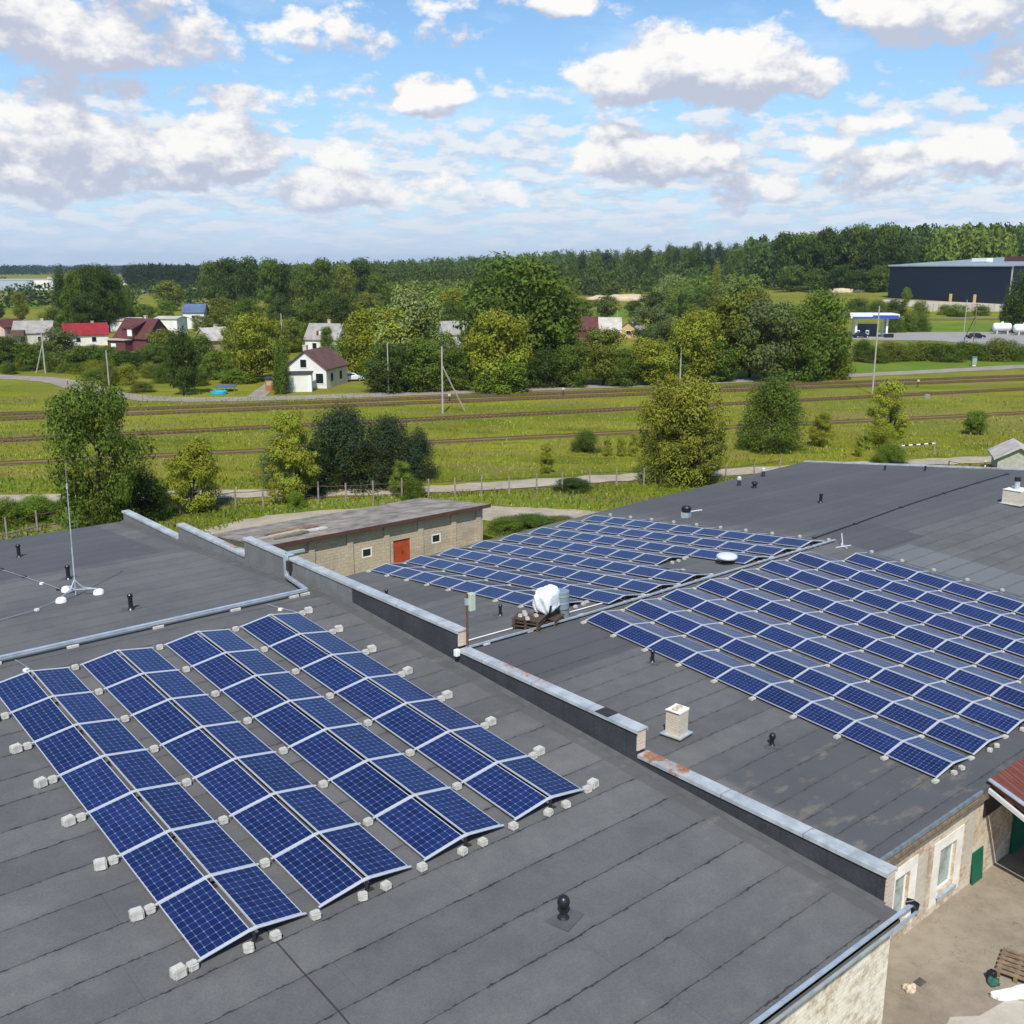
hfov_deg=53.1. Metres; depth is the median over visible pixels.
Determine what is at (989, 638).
solar panel
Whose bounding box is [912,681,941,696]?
panel mount
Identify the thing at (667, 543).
solar panel
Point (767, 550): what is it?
solar panel
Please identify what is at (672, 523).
solar panel
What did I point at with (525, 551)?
solar panel
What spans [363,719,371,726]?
ballast block
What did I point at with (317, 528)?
timber boards
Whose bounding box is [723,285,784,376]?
leafy tree
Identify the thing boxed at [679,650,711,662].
panel mount
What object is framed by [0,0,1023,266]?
sky
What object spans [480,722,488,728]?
ballast block
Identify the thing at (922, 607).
solar panel
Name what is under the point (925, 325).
bush
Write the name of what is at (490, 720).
ballast block
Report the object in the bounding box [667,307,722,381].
leafy tree
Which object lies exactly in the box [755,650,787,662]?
panel mount
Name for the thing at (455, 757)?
solar panel
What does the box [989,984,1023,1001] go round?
white sack
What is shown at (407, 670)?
ballast block
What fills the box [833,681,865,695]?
panel mount
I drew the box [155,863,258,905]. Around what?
panel mount
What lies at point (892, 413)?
young tree
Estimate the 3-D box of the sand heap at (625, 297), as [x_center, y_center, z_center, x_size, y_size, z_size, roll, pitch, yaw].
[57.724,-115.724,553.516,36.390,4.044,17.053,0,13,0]
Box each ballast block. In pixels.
[0,712,9,719]
[9,743,22,754]
[23,742,31,749]
[33,776,47,788]
[47,775,57,783]
[61,814,76,827]
[71,664,78,670]
[76,812,85,821]
[93,857,107,871]
[94,688,102,695]
[107,855,118,865]
[120,715,129,722]
[128,906,144,922]
[144,903,155,914]
[149,744,158,752]
[156,644,163,650]
[169,962,187,980]
[182,666,189,672]
[182,778,191,786]
[186,959,198,972]
[211,690,219,697]
[218,815,228,824]
[232,626,238,631]
[242,941,253,953]
[243,717,251,724]
[259,858,270,868]
[260,646,267,652]
[269,929,281,941]
[279,746,287,754]
[291,668,299,674]
[304,606,312,613]
[309,909,321,920]
[318,780,327,788]
[326,692,333,699]
[329,629,335,634]
[334,625,342,632]
[357,890,367,901]
[362,649,368,654]
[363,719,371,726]
[363,817,372,826]
[367,644,376,652]
[380,880,391,890]
[398,671,404,676]
[403,666,412,674]
[405,748,414,756]
[416,861,427,872]
[437,695,444,701]
[442,690,452,699]
[452,781,461,790]
[457,846,467,855]
[477,837,487,846]
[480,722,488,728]
[485,716,495,726]
[508,821,518,830]
[528,752,537,759]
[533,745,544,755]
[543,807,553,816]
[561,799,570,808]
[582,785,591,793]
[587,777,598,789]
[833,734,840,739]
[880,755,888,760]
[931,778,939,783]
[950,770,957,775]
[958,765,964,770]
[967,755,974,760]
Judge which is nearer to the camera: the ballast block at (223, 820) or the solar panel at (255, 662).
the ballast block at (223, 820)
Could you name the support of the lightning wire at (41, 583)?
on the industrial building at (694, 896)
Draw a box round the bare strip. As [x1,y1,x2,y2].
[0,497,236,539]
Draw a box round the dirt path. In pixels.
[0,456,991,502]
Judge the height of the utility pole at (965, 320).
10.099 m
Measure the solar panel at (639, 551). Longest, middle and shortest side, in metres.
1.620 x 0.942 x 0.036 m
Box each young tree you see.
[163,436,222,512]
[264,407,322,500]
[388,460,412,496]
[538,442,554,472]
[602,439,613,455]
[616,436,626,455]
[627,432,639,456]
[658,401,724,485]
[753,437,769,452]
[807,412,836,446]
[854,436,864,456]
[863,378,910,444]
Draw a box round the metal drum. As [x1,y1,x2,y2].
[558,588,569,618]
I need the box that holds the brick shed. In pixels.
[211,498,490,575]
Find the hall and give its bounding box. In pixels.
[0,279,34,289]
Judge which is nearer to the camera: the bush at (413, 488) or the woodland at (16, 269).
the bush at (413, 488)
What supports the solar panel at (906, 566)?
attached to the panel mount
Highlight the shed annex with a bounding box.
[286,371,312,391]
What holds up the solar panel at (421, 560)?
attached to the panel mount
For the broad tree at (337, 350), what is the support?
on the ground at (16, 387)
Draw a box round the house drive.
[247,384,270,396]
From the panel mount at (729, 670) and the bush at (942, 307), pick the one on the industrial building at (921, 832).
the panel mount at (729, 670)
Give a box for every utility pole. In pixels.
[36,332,45,372]
[105,350,111,385]
[385,343,392,392]
[441,346,464,413]
[679,343,681,380]
[871,306,884,393]
[963,300,967,337]
[964,303,980,341]
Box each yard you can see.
[882,845,1023,1023]
[883,299,1012,311]
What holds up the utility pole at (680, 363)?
on the ground at (16, 387)
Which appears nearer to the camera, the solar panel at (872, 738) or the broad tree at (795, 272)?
the solar panel at (872, 738)
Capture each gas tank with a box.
[992,322,1011,333]
[1013,323,1023,334]
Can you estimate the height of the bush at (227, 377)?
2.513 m
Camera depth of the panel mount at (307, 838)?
18.72 m
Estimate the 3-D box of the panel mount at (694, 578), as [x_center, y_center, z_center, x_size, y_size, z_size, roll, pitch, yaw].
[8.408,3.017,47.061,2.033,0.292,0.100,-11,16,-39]
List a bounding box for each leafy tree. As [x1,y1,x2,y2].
[0,304,4,317]
[9,291,29,320]
[34,326,79,366]
[58,267,87,322]
[66,289,105,322]
[76,263,110,321]
[91,263,122,331]
[142,328,179,358]
[147,279,187,307]
[157,299,178,315]
[161,327,201,394]
[184,333,215,371]
[197,260,229,300]
[208,256,247,305]
[223,330,258,368]
[224,310,286,381]
[231,255,268,305]
[255,326,293,371]
[256,257,286,303]
[264,262,295,304]
[278,316,303,352]
[289,262,321,309]
[310,257,336,308]
[319,326,334,350]
[329,263,358,302]
[337,256,375,304]
[365,272,391,307]
[431,287,470,315]
[458,273,523,338]
[462,307,534,387]
[526,277,584,354]
[574,326,628,384]
[591,295,622,316]
[601,252,612,269]
[606,256,621,272]
[623,300,642,314]
[623,336,677,383]
[627,304,675,343]
[638,291,666,308]
[646,319,676,349]
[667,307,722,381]
[673,289,707,302]
[685,285,716,309]
[706,289,766,378]
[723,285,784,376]
[724,249,738,274]
[735,296,804,380]
[743,237,755,266]
[770,231,798,289]
[777,232,803,287]
[779,231,816,287]
[797,231,831,283]
[799,226,843,283]
[816,234,851,287]
[833,225,866,280]
[842,221,874,285]
[852,229,890,284]
[864,221,901,281]
[876,232,919,282]
[901,287,912,303]
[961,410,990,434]
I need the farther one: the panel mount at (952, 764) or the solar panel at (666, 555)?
the solar panel at (666, 555)
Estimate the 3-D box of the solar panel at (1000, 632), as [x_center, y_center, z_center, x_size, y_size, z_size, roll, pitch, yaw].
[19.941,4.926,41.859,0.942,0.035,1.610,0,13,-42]
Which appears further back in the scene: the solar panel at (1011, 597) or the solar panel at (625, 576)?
the solar panel at (625, 576)
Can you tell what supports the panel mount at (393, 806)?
on the industrial building at (694, 896)
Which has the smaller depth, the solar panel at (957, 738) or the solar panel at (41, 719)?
the solar panel at (41, 719)
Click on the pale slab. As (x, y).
(1008, 1012)
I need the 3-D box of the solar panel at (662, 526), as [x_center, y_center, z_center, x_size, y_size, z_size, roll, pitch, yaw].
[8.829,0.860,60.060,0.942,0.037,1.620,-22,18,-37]
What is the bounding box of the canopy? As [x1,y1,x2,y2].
[983,757,1023,853]
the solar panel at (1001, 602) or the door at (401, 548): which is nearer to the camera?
the solar panel at (1001, 602)
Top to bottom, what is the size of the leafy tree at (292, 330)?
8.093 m
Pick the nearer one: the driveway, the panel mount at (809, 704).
the panel mount at (809, 704)
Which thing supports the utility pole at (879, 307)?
on the ground at (16, 387)
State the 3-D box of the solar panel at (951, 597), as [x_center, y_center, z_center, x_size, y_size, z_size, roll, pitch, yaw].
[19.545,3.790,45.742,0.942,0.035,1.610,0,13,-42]
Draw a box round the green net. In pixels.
[986,976,1000,986]
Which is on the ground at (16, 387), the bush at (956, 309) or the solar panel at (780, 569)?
the bush at (956, 309)
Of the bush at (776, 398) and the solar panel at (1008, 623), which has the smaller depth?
the solar panel at (1008, 623)
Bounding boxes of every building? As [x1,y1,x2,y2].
[0,510,919,1023]
[33,277,54,289]
[102,317,142,331]
[181,304,208,328]
[345,460,1023,944]
[564,316,598,341]
[591,317,621,340]
[763,276,776,287]
[987,438,1023,467]
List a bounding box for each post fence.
[0,458,780,538]
[948,461,995,466]
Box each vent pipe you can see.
[10,544,26,558]
[58,565,79,580]
[120,593,141,612]
[493,604,504,616]
[543,894,583,930]
[644,649,660,664]
[751,481,757,487]
[764,732,782,748]
[818,493,822,502]
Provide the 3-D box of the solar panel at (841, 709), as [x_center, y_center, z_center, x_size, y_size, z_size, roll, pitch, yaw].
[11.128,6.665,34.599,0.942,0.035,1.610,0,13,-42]
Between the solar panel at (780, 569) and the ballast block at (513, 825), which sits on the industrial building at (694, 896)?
the ballast block at (513, 825)
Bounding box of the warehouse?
[888,256,1023,303]
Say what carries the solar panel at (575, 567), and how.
attached to the panel mount
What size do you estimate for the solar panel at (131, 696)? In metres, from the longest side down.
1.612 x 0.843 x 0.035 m
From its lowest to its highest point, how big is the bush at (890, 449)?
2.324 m
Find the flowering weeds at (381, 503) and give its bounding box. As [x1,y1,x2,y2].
[118,487,607,526]
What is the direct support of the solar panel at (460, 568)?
attached to the panel mount
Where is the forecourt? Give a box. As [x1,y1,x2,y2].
[850,332,1023,346]
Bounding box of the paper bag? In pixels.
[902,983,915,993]
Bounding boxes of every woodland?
[0,263,302,274]
[0,274,217,307]
[120,262,241,288]
[195,242,777,297]
[365,270,769,308]
[738,221,1023,287]
[920,222,1020,261]
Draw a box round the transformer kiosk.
[971,356,977,365]
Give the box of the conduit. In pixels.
[469,597,621,640]
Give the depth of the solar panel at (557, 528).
61.55 m
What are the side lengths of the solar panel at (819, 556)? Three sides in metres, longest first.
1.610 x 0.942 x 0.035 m
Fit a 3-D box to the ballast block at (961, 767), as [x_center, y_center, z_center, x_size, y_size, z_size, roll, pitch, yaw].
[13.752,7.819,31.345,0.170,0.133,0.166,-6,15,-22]
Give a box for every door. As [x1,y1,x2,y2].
[308,375,311,391]
[393,538,409,562]
[1009,805,1023,853]
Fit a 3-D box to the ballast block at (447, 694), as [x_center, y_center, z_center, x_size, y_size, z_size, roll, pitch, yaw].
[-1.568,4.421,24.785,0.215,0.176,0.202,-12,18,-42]
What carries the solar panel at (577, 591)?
attached to the panel mount
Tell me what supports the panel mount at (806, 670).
on the industrial building at (921, 832)
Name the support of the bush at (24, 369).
on the ground at (16, 387)
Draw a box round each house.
[0,318,20,339]
[10,318,56,344]
[61,321,109,345]
[105,315,167,351]
[155,316,188,333]
[193,325,226,350]
[288,345,349,388]
[303,319,348,352]
[437,321,471,348]
[622,322,644,337]
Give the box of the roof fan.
[716,552,737,564]
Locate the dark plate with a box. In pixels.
[913,977,925,986]
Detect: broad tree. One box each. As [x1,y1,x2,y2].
[0,335,36,369]
[10,341,43,369]
[36,305,67,328]
[38,373,156,529]
[62,343,103,373]
[87,345,130,368]
[114,350,150,373]
[132,304,157,317]
[135,343,171,369]
[190,315,214,330]
[199,348,237,379]
[206,296,239,326]
[217,316,238,353]
[228,296,263,325]
[259,303,281,317]
[262,296,299,322]
[284,322,304,348]
[293,299,326,331]
[319,294,360,325]
[331,338,351,358]
[336,304,398,375]
[347,324,368,354]
[351,291,383,325]
[358,343,424,393]
[362,305,432,373]
[394,336,452,392]
[422,289,446,316]
[428,345,475,391]
[431,329,458,374]
[437,298,463,321]
[452,251,590,384]
[453,332,477,373]
[524,347,572,387]
[551,341,590,387]
[574,298,595,315]
[586,250,603,286]
[605,348,649,386]
[625,254,645,288]
[634,369,734,487]
[647,254,666,277]
[651,349,692,381]
[654,306,681,320]
[664,298,690,310]
[671,304,695,313]
[682,296,706,309]
[684,241,706,278]
[685,303,702,310]
[690,337,743,382]
[726,247,748,274]
[762,301,829,381]
[773,264,807,291]
[784,286,855,380]
[802,268,831,292]
[822,265,855,290]
[829,325,851,367]
[843,269,876,290]
[862,265,889,292]
[998,292,1023,331]
[999,269,1023,332]
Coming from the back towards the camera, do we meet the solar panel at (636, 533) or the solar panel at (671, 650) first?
the solar panel at (636, 533)
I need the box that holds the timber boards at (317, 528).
[306,526,327,531]
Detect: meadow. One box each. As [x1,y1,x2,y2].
[140,287,198,295]
[580,308,647,317]
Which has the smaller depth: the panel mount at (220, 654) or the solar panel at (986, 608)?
the panel mount at (220, 654)
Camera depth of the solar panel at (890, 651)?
39.50 m
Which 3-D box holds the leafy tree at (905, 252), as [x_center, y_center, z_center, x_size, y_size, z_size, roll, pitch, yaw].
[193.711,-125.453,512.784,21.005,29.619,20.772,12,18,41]
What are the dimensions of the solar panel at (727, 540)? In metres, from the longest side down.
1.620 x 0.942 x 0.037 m
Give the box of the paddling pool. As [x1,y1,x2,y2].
[210,390,226,394]
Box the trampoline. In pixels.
[214,385,236,389]
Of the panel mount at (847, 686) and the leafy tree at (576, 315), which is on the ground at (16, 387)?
the leafy tree at (576, 315)
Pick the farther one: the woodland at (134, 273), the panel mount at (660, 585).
the woodland at (134, 273)
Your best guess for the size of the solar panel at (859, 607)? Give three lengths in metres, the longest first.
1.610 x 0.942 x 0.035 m
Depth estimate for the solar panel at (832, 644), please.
39.89 m
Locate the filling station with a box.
[843,313,899,337]
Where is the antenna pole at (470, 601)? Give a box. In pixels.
[464,592,475,645]
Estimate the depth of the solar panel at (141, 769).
20.80 m
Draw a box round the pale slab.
[947,1000,1023,1023]
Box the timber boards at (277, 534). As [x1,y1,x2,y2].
[257,529,305,539]
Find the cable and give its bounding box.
[812,473,1008,538]
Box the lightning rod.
[55,467,104,603]
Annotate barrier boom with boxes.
[900,441,935,450]
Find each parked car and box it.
[347,373,363,380]
[852,332,869,337]
[966,333,985,338]
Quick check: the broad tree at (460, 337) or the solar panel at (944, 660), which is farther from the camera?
the broad tree at (460, 337)
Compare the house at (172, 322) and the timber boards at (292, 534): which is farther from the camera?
the house at (172, 322)
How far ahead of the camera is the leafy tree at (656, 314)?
222.61 m
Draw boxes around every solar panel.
[0,672,47,711]
[12,698,72,741]
[32,668,89,694]
[35,726,99,774]
[54,692,116,722]
[60,758,129,811]
[79,719,145,754]
[82,652,138,687]
[89,793,164,853]
[106,675,166,714]
[107,750,177,789]
[119,648,175,672]
[122,833,203,902]
[133,700,196,743]
[137,784,213,828]
[145,670,205,697]
[159,879,248,958]
[162,729,230,776]
[166,633,221,665]
[172,822,254,873]
[173,695,236,725]
[193,654,251,689]
[195,760,269,814]
[200,629,255,651]
[203,722,272,756]
[212,865,301,925]
[222,677,284,716]
[227,650,286,674]
[232,796,312,856]
[238,752,312,791]
[242,616,296,645]
[254,702,321,745]
[258,672,320,699]
[270,635,328,667]
[272,613,326,632]
[274,835,361,904]
[276,786,356,831]
[291,697,358,727]
[291,731,362,779]
[302,632,358,653]
[302,656,363,691]
[320,824,407,876]
[328,724,400,758]
[331,762,409,816]
[334,652,395,676]
[336,679,402,718]
[369,674,434,701]
[370,754,447,793]
[372,564,402,573]
[375,705,445,748]
[376,798,460,858]
[389,563,417,566]
[390,568,421,578]
[406,556,436,564]
[408,567,436,571]
[408,699,477,729]
[409,572,442,582]
[416,788,500,833]
[417,733,493,781]
[422,555,449,558]
[425,559,455,568]
[426,571,455,576]
[430,577,463,587]
[440,548,470,556]
[440,559,469,562]
[444,563,475,572]
[446,576,479,580]
[451,581,486,592]
[451,726,525,760]
[456,548,484,550]
[459,551,489,560]
[461,562,489,566]
[464,567,497,577]
[464,764,546,818]
[468,580,503,585]
[472,541,500,549]
[473,551,501,554]
[475,586,511,598]
[479,555,510,564]
[481,566,510,570]
[485,571,520,582]
[489,540,511,543]
[491,544,521,552]
[491,585,527,590]
[495,554,524,558]
[499,559,532,568]
[499,592,533,604]
[499,756,580,795]
[501,570,533,574]
[502,534,531,541]
[507,543,533,546]
[507,576,542,586]
[512,547,542,556]
[514,558,546,561]
[516,590,535,595]
[518,534,539,535]
[521,562,554,572]
[522,537,551,544]
[523,575,557,579]
[524,601,532,606]
[526,547,555,549]
[531,527,559,534]
[531,580,567,588]
[532,551,564,559]
[535,562,568,566]
[538,536,560,539]
[542,540,572,548]
[543,527,571,529]
[543,567,578,577]
[546,550,573,553]
[547,579,584,584]
[550,530,579,537]
[554,554,586,563]
[558,521,586,528]
[558,539,580,542]
[558,566,593,569]
[563,543,595,551]
[565,530,586,532]
[565,585,594,597]
[567,571,603,581]
[569,554,598,557]
[569,598,579,602]
[571,533,600,541]
[573,584,610,589]
[577,558,611,567]
[578,524,607,531]
[578,543,607,546]
[582,570,616,574]
[582,590,622,603]
[585,515,612,522]
[585,546,618,555]
[586,612,630,632]
[587,533,608,535]
[592,575,629,586]
[593,536,623,544]
[593,557,623,561]
[599,526,628,534]
[599,546,628,549]
[599,589,636,595]
[601,562,636,572]
[604,518,632,524]
[604,610,645,623]
[608,574,645,579]
[609,536,630,538]
[609,550,643,559]
[611,526,640,528]
[615,539,647,547]
[616,517,642,519]
[616,625,661,647]
[618,561,648,565]
[619,580,658,592]
[620,529,651,537]
[625,520,655,527]
[625,549,655,553]
[626,601,668,620]
[627,566,664,577]
[630,539,660,541]
[634,554,669,563]
[634,623,679,637]
[635,529,663,531]
[636,579,673,584]
[639,542,672,551]
[642,599,683,611]
[643,532,675,540]
[643,565,675,570]
[647,523,677,530]
[647,553,682,557]
[648,639,695,661]
[652,542,682,545]
[654,571,692,581]
[656,613,700,633]
[658,532,685,534]
[659,522,685,524]
[663,590,705,608]
[664,546,698,555]
[665,636,712,651]
[667,535,700,543]
[668,570,707,574]
[670,525,701,533]
[672,611,715,624]
[676,545,710,548]
[678,588,718,599]
[681,653,730,677]
[682,525,711,527]
[682,535,712,537]
[687,625,734,647]
[690,549,719,559]
[693,538,726,547]
[693,601,736,620]
[694,528,726,536]
[698,580,738,597]
[699,650,747,666]
[703,549,734,551]
[704,623,748,637]
[706,538,736,541]
[707,528,737,530]
[708,599,750,611]
[712,578,752,589]
[717,554,754,563]
[717,668,769,695]
[719,531,753,539]
[719,542,754,550]
[721,639,769,662]
[724,613,769,633]
[727,590,770,608]
[730,570,769,586]
[731,541,760,544]
[733,531,763,533]
[734,552,763,556]
[734,665,785,683]
[737,636,783,651]
[740,611,783,624]
[742,589,783,600]
[744,569,782,579]
[746,534,781,542]
[746,545,783,554]
[755,685,809,713]
[756,653,807,678]
[757,626,804,647]
[758,534,789,537]
[758,602,803,621]
[759,580,801,597]
[761,545,795,548]
[761,561,800,576]
[773,560,811,569]
[773,579,812,589]
[773,600,816,612]
[773,624,819,638]
[773,651,821,667]
[773,681,825,701]
[774,538,809,546]
[785,537,815,540]
[789,553,827,567]
[790,571,831,587]
[791,591,833,609]
[792,614,837,634]
[793,639,842,662]
[794,669,847,695]
[796,703,853,733]
[801,552,838,560]
[803,570,841,579]
[805,590,845,601]
[806,612,851,625]
[808,637,856,652]
[811,666,861,683]
[813,699,869,719]
[818,562,858,577]
[821,581,863,598]
[824,602,868,621]
[827,626,875,648]
[831,561,868,570]
[831,654,882,678]
[834,580,874,590]
[835,685,890,713]
[837,601,880,613]
[840,722,900,754]
[841,624,887,638]
[846,554,884,568]
[846,651,896,667]
[849,572,891,588]
[851,682,904,701]
[854,592,898,610]
[857,553,894,561]
[857,717,915,740]
[859,614,906,634]
[861,570,900,580]
[864,640,915,662]
[867,590,908,601]
[871,669,925,695]
[872,612,917,625]
[876,563,916,578]
[878,703,937,732]
[879,637,927,652]
[882,582,924,598]
[886,666,938,683]
[887,742,951,777]
[888,562,926,571]
[888,603,934,622]
[894,580,936,591]
[894,699,951,719]
[896,627,944,648]
[901,601,945,613]
[904,654,957,678]
[905,737,966,761]
[908,572,950,588]
[909,625,956,639]
[914,686,971,713]
[916,592,961,610]
[919,651,969,667]
[920,571,960,581]
[925,615,972,635]
[925,722,987,753]
[928,591,971,602]
[929,682,983,701]
[935,640,986,663]
[938,613,983,626]
[941,717,1000,740]
[942,582,986,599]
[946,669,1001,695]
[948,638,997,653]
[952,603,998,622]
[954,581,994,591]
[960,666,1014,684]
[960,703,1019,732]
[964,602,1007,614]
[964,627,1013,649]
[974,699,1023,719]
[976,625,1023,639]
[977,655,1023,678]
[978,593,1023,611]
[989,591,1023,602]
[989,652,1023,665]
[990,615,1023,634]
[992,685,1023,708]
[1002,613,1023,621]
[1005,641,1023,656]
[1005,682,1023,691]
[1016,606,1023,614]
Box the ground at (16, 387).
[0,263,1023,539]
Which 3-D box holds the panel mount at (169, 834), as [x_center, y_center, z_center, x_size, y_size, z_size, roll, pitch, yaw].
[-6.263,5.942,18.726,1.861,0.277,0.100,-11,21,-39]
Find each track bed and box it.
[0,412,1023,464]
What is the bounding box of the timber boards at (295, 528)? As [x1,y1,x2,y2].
[264,524,318,535]
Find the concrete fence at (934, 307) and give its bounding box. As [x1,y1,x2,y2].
[927,304,1001,310]
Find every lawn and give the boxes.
[761,359,1023,376]
[878,323,1002,331]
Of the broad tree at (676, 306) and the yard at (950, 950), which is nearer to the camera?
the yard at (950, 950)
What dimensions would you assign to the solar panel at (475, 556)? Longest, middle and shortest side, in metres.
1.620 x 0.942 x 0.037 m
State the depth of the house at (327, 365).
159.48 m
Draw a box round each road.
[0,365,1023,401]
[931,318,1021,319]
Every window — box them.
[299,359,306,367]
[315,373,323,383]
[330,372,333,381]
[362,547,371,557]
[432,533,440,543]
[893,874,909,934]
[935,843,955,901]
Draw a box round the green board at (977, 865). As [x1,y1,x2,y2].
[971,846,983,884]
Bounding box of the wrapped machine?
[533,584,559,618]
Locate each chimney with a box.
[660,703,692,742]
[999,476,1023,507]
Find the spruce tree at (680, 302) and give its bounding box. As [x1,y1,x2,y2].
[675,294,685,333]
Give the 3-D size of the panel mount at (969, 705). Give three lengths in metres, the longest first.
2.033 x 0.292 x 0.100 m
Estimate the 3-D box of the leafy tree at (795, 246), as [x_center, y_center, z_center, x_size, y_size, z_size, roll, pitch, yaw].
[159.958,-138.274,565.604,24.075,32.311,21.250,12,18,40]
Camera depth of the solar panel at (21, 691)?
23.84 m
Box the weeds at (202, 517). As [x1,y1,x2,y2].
[0,474,735,539]
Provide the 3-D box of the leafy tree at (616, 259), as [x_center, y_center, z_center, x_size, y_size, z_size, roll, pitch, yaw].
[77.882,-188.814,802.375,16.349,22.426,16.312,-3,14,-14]
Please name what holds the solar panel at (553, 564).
attached to the panel mount
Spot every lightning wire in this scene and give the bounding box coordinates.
[0,568,60,590]
[0,601,54,619]
[16,660,33,674]
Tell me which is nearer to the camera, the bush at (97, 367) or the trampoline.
the trampoline
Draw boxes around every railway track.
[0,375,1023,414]
[0,378,1023,420]
[0,387,1023,441]
[0,411,1023,464]
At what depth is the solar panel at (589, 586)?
46.34 m
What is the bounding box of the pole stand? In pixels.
[835,533,850,548]
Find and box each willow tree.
[365,280,451,376]
[652,273,687,299]
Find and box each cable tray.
[0,549,309,664]
[466,539,835,646]
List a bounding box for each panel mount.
[0,667,69,682]
[9,691,93,713]
[31,718,119,743]
[57,748,148,776]
[80,647,153,664]
[85,782,180,814]
[104,669,179,689]
[118,820,217,856]
[130,694,208,715]
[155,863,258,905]
[159,721,240,745]
[163,629,229,644]
[190,649,258,666]
[192,751,275,778]
[197,912,305,961]
[220,671,289,691]
[229,785,315,816]
[239,612,299,626]
[252,696,323,718]
[268,631,329,647]
[271,822,360,859]
[287,723,361,747]
[299,651,362,668]
[318,865,411,907]
[327,753,403,781]
[334,674,398,693]
[371,698,437,720]
[372,787,450,818]
[414,725,481,749]
[423,824,503,860]
[461,755,529,782]
[514,789,584,820]
[645,584,669,592]
[646,636,676,647]
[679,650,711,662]
[680,574,705,582]
[715,665,748,678]
[753,681,788,695]
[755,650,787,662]
[793,665,824,678]
[794,698,828,714]
[829,650,858,663]
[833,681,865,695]
[838,716,871,733]
[869,665,898,679]
[876,698,908,714]
[885,736,918,755]
[902,651,928,663]
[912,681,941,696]
[923,716,953,733]
[936,757,968,777]
[944,666,969,679]
[958,698,986,714]
[973,736,1003,754]
[990,681,1015,696]
[1007,720,1023,733]
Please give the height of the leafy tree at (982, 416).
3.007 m
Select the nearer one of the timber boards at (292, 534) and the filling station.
the timber boards at (292, 534)
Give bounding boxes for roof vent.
[681,505,699,517]
[737,476,741,485]
[761,467,765,476]
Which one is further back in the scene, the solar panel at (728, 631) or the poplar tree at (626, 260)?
the poplar tree at (626, 260)
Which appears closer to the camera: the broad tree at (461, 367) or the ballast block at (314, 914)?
the ballast block at (314, 914)
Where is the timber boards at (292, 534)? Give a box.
[273,530,308,539]
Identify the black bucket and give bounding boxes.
[985,969,996,978]
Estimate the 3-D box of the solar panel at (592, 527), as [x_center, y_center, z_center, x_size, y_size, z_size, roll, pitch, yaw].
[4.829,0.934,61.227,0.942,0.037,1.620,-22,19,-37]
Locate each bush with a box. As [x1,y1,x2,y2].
[0,360,17,374]
[0,495,32,530]
[11,491,61,525]
[13,362,26,370]
[18,364,35,371]
[40,350,63,372]
[44,497,83,521]
[58,358,83,373]
[67,362,86,374]
[69,362,82,373]
[79,367,103,380]
[82,359,102,369]
[83,366,101,375]
[99,358,118,386]
[105,463,172,522]
[115,362,139,385]
[125,381,154,393]
[137,362,162,376]
[138,363,156,378]
[142,487,180,519]
[150,363,168,383]
[192,367,209,386]
[214,368,262,384]
[256,432,305,487]
[285,489,307,509]
[300,396,386,495]
[301,439,347,495]
[354,411,425,492]
[400,477,427,500]
[403,425,441,481]
[467,356,532,394]
[483,514,526,536]
[505,512,558,531]
[547,514,574,524]
[551,476,596,493]
[569,428,602,453]
[633,422,710,486]
[735,371,815,454]
[825,355,851,380]
[843,297,870,313]
[851,339,874,362]
[858,344,890,363]
[863,298,887,312]
[863,422,904,449]
[867,442,909,463]
[873,340,906,362]
[881,310,905,332]
[885,298,908,314]
[887,343,916,361]
[897,311,922,331]
[901,341,923,361]
[910,299,930,316]
[912,340,938,361]
[916,314,933,331]
[923,341,949,360]
[925,341,967,362]
[936,304,951,314]
[943,303,972,316]
[951,341,976,359]
[958,342,986,360]
[965,341,1000,360]
[968,304,991,315]
[977,337,1018,361]
[999,339,1023,361]
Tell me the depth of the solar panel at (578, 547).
55.45 m
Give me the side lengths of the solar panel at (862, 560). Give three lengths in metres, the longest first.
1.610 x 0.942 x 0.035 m
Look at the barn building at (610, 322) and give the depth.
257.16 m
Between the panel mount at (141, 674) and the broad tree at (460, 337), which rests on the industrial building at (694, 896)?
the panel mount at (141, 674)
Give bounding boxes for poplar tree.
[49,264,68,322]
[113,275,131,316]
[123,286,136,316]
[270,339,291,394]
[565,247,577,278]
[574,251,586,278]
[621,247,632,284]
[640,244,654,280]
[663,241,674,270]
[669,246,681,271]
[681,246,689,270]
[703,242,712,274]
[707,239,726,279]
[707,258,721,302]
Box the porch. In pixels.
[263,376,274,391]
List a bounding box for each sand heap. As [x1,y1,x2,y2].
[586,294,642,301]
[828,288,867,292]
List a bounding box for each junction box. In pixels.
[286,560,292,570]
[454,648,459,656]
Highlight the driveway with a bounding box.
[202,506,597,533]
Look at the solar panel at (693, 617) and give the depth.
42.09 m
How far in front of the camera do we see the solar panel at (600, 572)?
49.16 m
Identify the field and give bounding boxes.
[0,292,130,301]
[1,303,45,308]
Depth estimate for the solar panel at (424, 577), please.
50.50 m
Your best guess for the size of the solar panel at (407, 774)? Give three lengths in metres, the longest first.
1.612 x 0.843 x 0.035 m
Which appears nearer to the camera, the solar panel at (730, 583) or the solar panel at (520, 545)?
the solar panel at (730, 583)
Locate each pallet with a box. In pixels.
[511,612,545,631]
[533,613,564,625]
[995,947,1023,982]
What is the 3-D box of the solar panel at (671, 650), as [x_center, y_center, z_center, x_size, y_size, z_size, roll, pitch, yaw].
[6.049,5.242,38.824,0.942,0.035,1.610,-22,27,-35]

